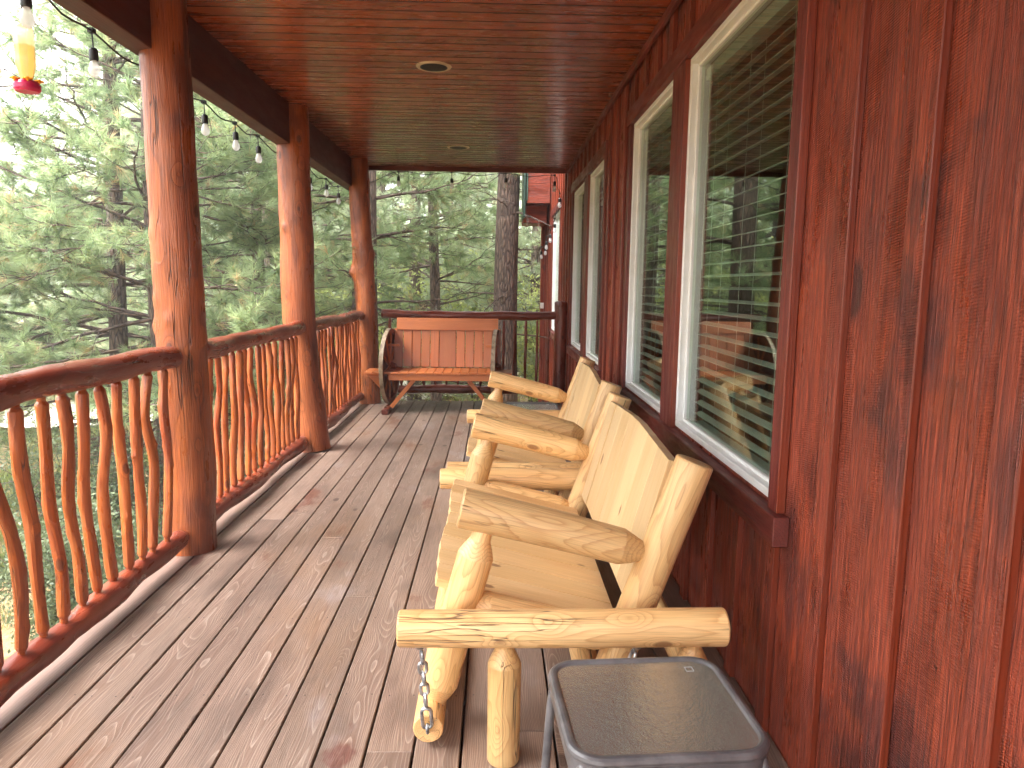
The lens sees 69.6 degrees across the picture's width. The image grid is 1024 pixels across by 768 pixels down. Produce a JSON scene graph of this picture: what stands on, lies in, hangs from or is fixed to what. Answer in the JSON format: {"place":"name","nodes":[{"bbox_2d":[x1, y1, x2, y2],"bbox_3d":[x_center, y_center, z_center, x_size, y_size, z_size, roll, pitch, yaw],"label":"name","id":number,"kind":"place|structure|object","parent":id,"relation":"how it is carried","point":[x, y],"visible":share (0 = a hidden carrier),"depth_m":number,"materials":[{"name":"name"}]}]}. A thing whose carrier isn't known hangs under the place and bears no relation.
{"place":"outdoors","nodes":[
{"label":"outdoors","id":0,"kind":"place"},
{"bbox_2d":[0,0,521,193],"label":"sky","id":1,"kind":"structure","parent":0,"point":[3,3],"materials":[{"name":"white"}]},
{"bbox_2d":[0,321,527,659],"bbox_3d":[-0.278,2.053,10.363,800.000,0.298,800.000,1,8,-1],"label":"ground","id":2,"kind":"structure","parent":0,"point":[6,641],"depth_m":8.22,"materials":[{"name":"green plant"}]},
{"bbox_2d":[0,309,34,424],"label":"pine tree","id":3,"kind":"object","parent":2,"relation":"on","point":[4,420],"visible":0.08,"depth_m":14.47,"materials":[{"name":"green plant"}]},
{"bbox_2d":[0,160,40,415],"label":"pine tree","id":4,"kind":"object","parent":2,"relation":"on","point":[20,316],"visible":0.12,"depth_m":11.27,"materials":[{"name":"green plant"}]},
{"bbox_2d":[0,157,108,404],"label":"pine tree","id":5,"kind":"object","parent":2,"relation":"on","point":[11,296],"visible":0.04,"depth_m":19.20,"materials":[{"name":"green plant"}]},
{"bbox_2d":[0,478,163,653],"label":"shrub","id":6,"kind":"object","parent":2,"relation":"on","point":[49,570],"visible":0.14,"depth_m":6.15,"materials":[{"name":"green plant"}]},
{"bbox_2d":[0,387,163,553],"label":"shrub","id":7,"kind":"object","parent":2,"relation":"on","point":[35,475],"visible":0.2,"depth_m":8.37,"materials":[{"name":"green plant"}]},
{"bbox_2d":[39,132,148,345],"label":"pine tree","id":8,"kind":"object","parent":2,"relation":"on","point":[97,229],"visible":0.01,"depth_m":29.52,"materials":[{"name":"green plant"}]},
{"bbox_2d":[0,17,255,435],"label":"pine tree","id":9,"kind":"object","parent":2,"relation":"on","point":[133,289],"visible":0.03,"depth_m":14.06,"materials":[{"name":"green plant"}]},
{"bbox_2d":[0,0,278,517],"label":"pine tree","id":10,"kind":"object","parent":2,"relation":"on","point":[29,148],"visible":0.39,"depth_m":9.04,"materials":[{"name":"green plant"}]},
{"bbox_2d":[1,30,315,356],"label":"pine tree","id":11,"kind":"object","parent":2,"relation":"on","point":[129,143],"depth_m":19.58,"materials":[{"name":"green plant"}]},
{"bbox_2d":[90,103,241,343],"bbox_3d":[-11.356,-7.727,26.937,8.471,15.479,9.683,1,8,4],"label":"pine tree","id":12,"kind":"object","parent":2,"relation":"on","point":[142,220],"depth_m":25.45,"materials":[{"name":"green plant"}]},
{"bbox_2d":[0,0,354,539],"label":"pine tree","id":13,"kind":"object","parent":2,"relation":"on","point":[44,217],"visible":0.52,"depth_m":8.37,"materials":[{"name":"green plant"}]},
{"bbox_2d":[130,92,378,453],"bbox_3d":[-3.819,-2.297,11.396,3.821,8.905,4.096,-3,8,-25],"label":"pine tree","id":14,"kind":"object","parent":2,"relation":"on","point":[234,220],"visible":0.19,"depth_m":10.78,"materials":[{"name":"green plant"}]},
{"bbox_2d":[128,144,427,367],"bbox_3d":[-5.681,-5.293,18.167,8.134,13.003,7.116,-5,9,-35],"label":"pine tree","id":15,"kind":"object","parent":2,"relation":"on","point":[342,228],"visible":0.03,"depth_m":17.84,"materials":[{"name":"green plant"}]},
{"bbox_2d":[228,393,328,482],"bbox_3d":[-3.551,0.883,10.834,2.154,2.144,2.360,4,8,20],"label":"shrub","id":16,"kind":"object","parent":2,"relation":"on","point":[245,475],"visible":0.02,"depth_m":10.53,"materials":[{"name":"green plant"}]},
{"bbox_2d":[133,126,427,401],"bbox_3d":[-4.228,-4.160,13.042,5.307,12.304,4.992,2,8,8],"label":"pine tree","id":17,"kind":"object","parent":2,"relation":"on","point":[329,228],"visible":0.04,"depth_m":13.10,"materials":[{"name":"green plant"}]},
{"bbox_2d":[209,177,428,307],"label":"pine tree","id":18,"kind":"object","parent":2,"relation":"on","point":[338,226],"depth_m":28.17,"materials":[{"name":"green plant"}]},
{"bbox_2d":[252,232,430,399],"bbox_3d":[-3.638,-1.096,16.406,4.436,4.792,3.883,1,8,-1],"label":"shrub","id":19,"kind":"object","parent":2,"relation":"on","point":[380,329],"visible":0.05,"depth_m":16.26,"materials":[{"name":"green plant"}]},
{"bbox_2d":[195,135,523,400],"bbox_3d":[-2.229,-3.951,11.217,5.308,12.304,4.992,-2,8,-21],"label":"pine tree","id":20,"kind":"object","parent":2,"relation":"on","point":[438,190],"visible":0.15,"depth_m":11.50,"materials":[{"name":"green plant"}]},
{"bbox_2d":[311,171,474,310],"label":"pine tree","id":21,"kind":"object","parent":2,"relation":"on","point":[381,192],"visible":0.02,"depth_m":23.19,"materials":[{"name":"green plant"}]},
{"bbox_2d":[315,171,533,400],"bbox_3d":[-2.235,-4.703,18.059,6.438,11.764,7.359,-2,8,-22],"label":"pine tree","id":22,"kind":"object","parent":2,"relation":"on","point":[411,201],"visible":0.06,"depth_m":17.34,"materials":[{"name":"green plant"}]},
{"bbox_2d":[315,171,535,401],"bbox_3d":[-1.531,-3.040,14.178,4.527,9.842,4.224,1,8,5],"label":"pine tree","id":23,"kind":"object","parent":2,"relation":"on","point":[451,258],"visible":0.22,"depth_m":14.06,"materials":[{"name":"green plant"}]},
{"bbox_2d":[382,225,531,402],"bbox_3d":[-0.978,-1.393,18.123,4.482,4.992,4.118,-2,8,-20],"label":"shrub","id":24,"kind":"object","parent":2,"relation":"on","point":[458,304],"visible":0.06,"depth_m":17.52,"materials":[{"name":"green plant"}]},
{"bbox_2d":[387,173,526,323],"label":"pine tree","id":25,"kind":"object","parent":2,"relation":"on","point":[452,206],"visible":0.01,"depth_m":28.17,"materials":[{"name":"green plant"}]},
{"bbox_2d":[398,171,531,366],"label":"pine tree","id":26,"kind":"object","parent":2,"relation":"on","point":[459,205],"visible":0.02,"depth_m":23.36,"materials":[{"name":"green plant"}]},
{"bbox_2d":[405,173,540,401],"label":"pine tree","id":27,"kind":"object","parent":2,"relation":"on","point":[535,255],"visible":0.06,"depth_m":16.50,"materials":[{"name":"green plant"}]},
{"bbox_2d":[427,173,582,401],"bbox_3d":[-0.118,-4.570,11.677,3.496,13.409,3.414,3,8,18],"label":"pine tree","id":28,"kind":"object","parent":2,"relation":"on","point":[504,294],"visible":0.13,"depth_m":12.00,"materials":[{"name":"brown plant"}]},
{"bbox_2d":[483,175,531,308],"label":"pine tree","id":29,"kind":"object","parent":2,"relation":"on","point":[522,237],"depth_m":28.09,"materials":[{"name":"green plant"}]},
{"bbox_2d":[483,274,539,401],"bbox_3d":[1.118,-0.735,15.393,3.455,4.262,2.863,1,8,-1],"label":"shrub","id":30,"kind":"object","parent":2,"relation":"on","point":[532,346],"visible":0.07,"depth_m":15.38,"materials":[{"name":"green plant"}]},
{"bbox_2d":[517,226,540,397],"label":"pine tree","id":31,"kind":"object","parent":2,"relation":"on","point":[527,239],"visible":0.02,"depth_m":15.37,"materials":[{"name":"green plant"}]},
{"bbox_2d":[521,0,1023,767],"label":"house","id":32,"kind":"structure","parent":2,"relation":"on","point":[783,276],"depth_m":1.93,"materials":[{"name":"red wood"}]},
{"bbox_2d":[52,0,681,190],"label":"porch roof","id":33,"kind":"structure","parent":32,"relation":"attached to","point":[515,86],"depth_m":4.75,"materials":[{"name":"brown wood"}]},
{"bbox_2d":[9,7,43,94],"bbox_3d":[-1.890,-1.349,2.856,0.121,0.417,0.114,1,8,-1],"label":"hummingbird feeder","id":34,"kind":"object","parent":33,"relation":"hanging from","point":[25,82],"visible":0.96,"depth_m":2.84,"materials":[{"name":"yellow glass"}]},
{"bbox_2d":[19,0,560,258],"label":"string lights","id":35,"kind":"object","parent":33,"relation":"hanging from","point":[26,18],"visible":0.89,"depth_m":4.49,"materials":[{"name":"black rubber"}]},
{"bbox_2d":[363,407,557,767],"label":"deck framing","id":36,"kind":"object","parent":32,"relation":"attached to","point":[461,750],"depth_m":2.83,"materials":[{"name":"black wood"}]},
{"bbox_2d":[0,400,788,767],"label":"deck","id":37,"kind":"structure","parent":36,"relation":"on","point":[262,634],"depth_m":2.87,"materials":[{"name":"brown wood"}]},
{"bbox_2d":[138,0,216,555],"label":"log post","id":38,"kind":"object","parent":37,"relation":"on","point":[179,319],"visible":0.87,"depth_m":3.65,"materials":[{"name":"brown wood"}]},
{"bbox_2d":[0,346,188,707],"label":"railing","id":39,"kind":"object","parent":38,"relation":"attached to","point":[24,663],"visible":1,"depth_m":2.84,"materials":[{"name":"brown wood"}]},
{"bbox_2d":[207,321,307,520],"bbox_3d":[-1.719,0.149,5.052,0.135,1.073,2.215,1,8,-1],"label":"railing","id":40,"kind":"object","parent":38,"relation":"attached to","point":[277,424],"visible":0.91,"depth_m":4.83,"materials":[{"name":"brown wood"}]},
{"bbox_2d":[276,103,330,452],"bbox_3d":[-1.734,-0.830,6.125,0.391,2.832,0.288,1,8,-1],"label":"log post","id":41,"kind":"object","parent":37,"relation":"on","point":[296,239],"visible":0.8,"depth_m":6.00,"materials":[{"name":"brown wood"}]},
{"bbox_2d":[316,310,364,428],"bbox_3d":[-1.757,-0.179,7.485,0.141,1.077,2.341,1,8,-1],"label":"railing","id":42,"kind":"object","parent":41,"relation":"attached to","point":[342,387],"visible":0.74,"depth_m":7.49,"materials":[{"name":"brown wood"}]},
{"bbox_2d":[349,158,380,403],"bbox_3d":[-1.728,-1.172,8.622,0.350,2.829,0.257,1,8,-1],"label":"log post","id":43,"kind":"object","parent":37,"relation":"on","point":[361,271],"visible":0.85,"depth_m":8.51,"materials":[{"name":"brown wood"}]},
{"bbox_2d":[364,318,511,414],"bbox_3d":[-0.806,-0.229,8.409,1.637,1.030,0.900,1,8,-1],"label":"wagon wheel bench","id":44,"kind":"object","parent":37,"relation":"on","point":[399,358],"visible":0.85,"depth_m":8.51,"materials":[{"name":"brown wood"}]},
{"bbox_2d":[505,402,559,409],"bbox_3d":[0.149,0.407,5.912,0.475,0.460,0.445,1,8,0],"label":"side table","id":45,"kind":"object","parent":37,"relation":"on","point":[541,406],"visible":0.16,"depth_m":5.96,"materials":[{"name":"black glass"}]},
{"bbox_2d":[446,356,621,499],"bbox_3d":[0.138,0.331,4.800,0.970,0.904,1.793,1,8,0],"label":"log glider","id":46,"kind":"object","parent":37,"relation":"on","point":[583,400],"visible":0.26,"depth_m":4.36,"materials":[{"name":"brown wood"}]},
{"bbox_2d":[553,301,566,402],"bbox_3d":[0.584,-0.389,8.974,0.156,1.235,0.158,1,8,-1],"label":"railing post","id":47,"kind":"object","parent":37,"relation":"on","point":[560,338],"visible":0.82,"depth_m":8.91,"materials":[{"name":"brown wood"}]},
{"bbox_2d":[381,309,555,393],"bbox_3d":[-0.519,-0.384,8.935,2.126,1.028,0.133,0,8,-2],"label":"railing","id":48,"kind":"object","parent":47,"relation":"attached to","point":[526,316],"visible":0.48,"depth_m":8.91,"materials":[{"name":"brown wood"}]},
{"bbox_2d":[396,392,729,767],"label":"log glider","id":49,"kind":"object","parent":37,"relation":"on","point":[519,553],"visible":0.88,"depth_m":2.27,"materials":[{"name":"brown wood"}]},
{"bbox_2d":[541,656,769,767],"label":"side table","id":50,"kind":"object","parent":37,"relation":"on","point":[672,712],"visible":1,"depth_m":1.68,"materials":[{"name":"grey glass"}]},
{"bbox_2d":[551,210,559,330],"bbox_3d":[0.672,-1.616,10.699,0.058,1.716,1.396,1,8,-1],"label":"window","id":51,"kind":"structure","parent":32,"relation":"in","point":[556,236],"depth_m":11.26,"materials":[{"name":"white plastic"}]},
{"bbox_2d":[571,182,597,350],"bbox_3d":[0.770,-1.237,7.886,0.123,1.716,1.116,1,8,-1],"label":"window","id":52,"kind":"structure","parent":32,"relation":"in","point":[578,198],"depth_m":8.33,"materials":[{"name":"white plastic"}]},
{"bbox_2d":[586,160,603,364],"bbox_3d":[0.802,-1.056,6.548,0.123,1.716,1.016,1,8,-1],"label":"window","id":53,"kind":"structure","parent":32,"relation":"in","point":[597,172],"depth_m":6.98,"materials":[{"name":"white plastic"}]},
{"bbox_2d":[625,81,672,412],"bbox_3d":[0.854,-0.755,4.314,0.123,1.716,1.146,1,8,-1],"label":"window","id":54,"kind":"structure","parent":32,"relation":"in","point":[651,396],"depth_m":4.71,"materials":[{"name":"white plastic"}]},
{"bbox_2d":[675,0,798,496],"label":"window","id":55,"kind":"structure","parent":32,"relation":"in","point":[749,466],"depth_m":3.03,"materials":[{"name":"white plastic"}]},
{"bbox_2d":[0,368,527,427],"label":"gravel road","id":56,"kind":"structure","parent":0,"point":[54,411],"depth_m":17.71,"materials":[{"name":"grey gravel"}]},
{"bbox_2d":[0,163,531,321],"bbox_3d":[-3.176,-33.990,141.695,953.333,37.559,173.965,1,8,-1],"label":"hills","id":57,"kind":"structure","parent":0,"point":[35,185],"depth_m":113.90,"materials":[{"name":"green plant"}]}
]}

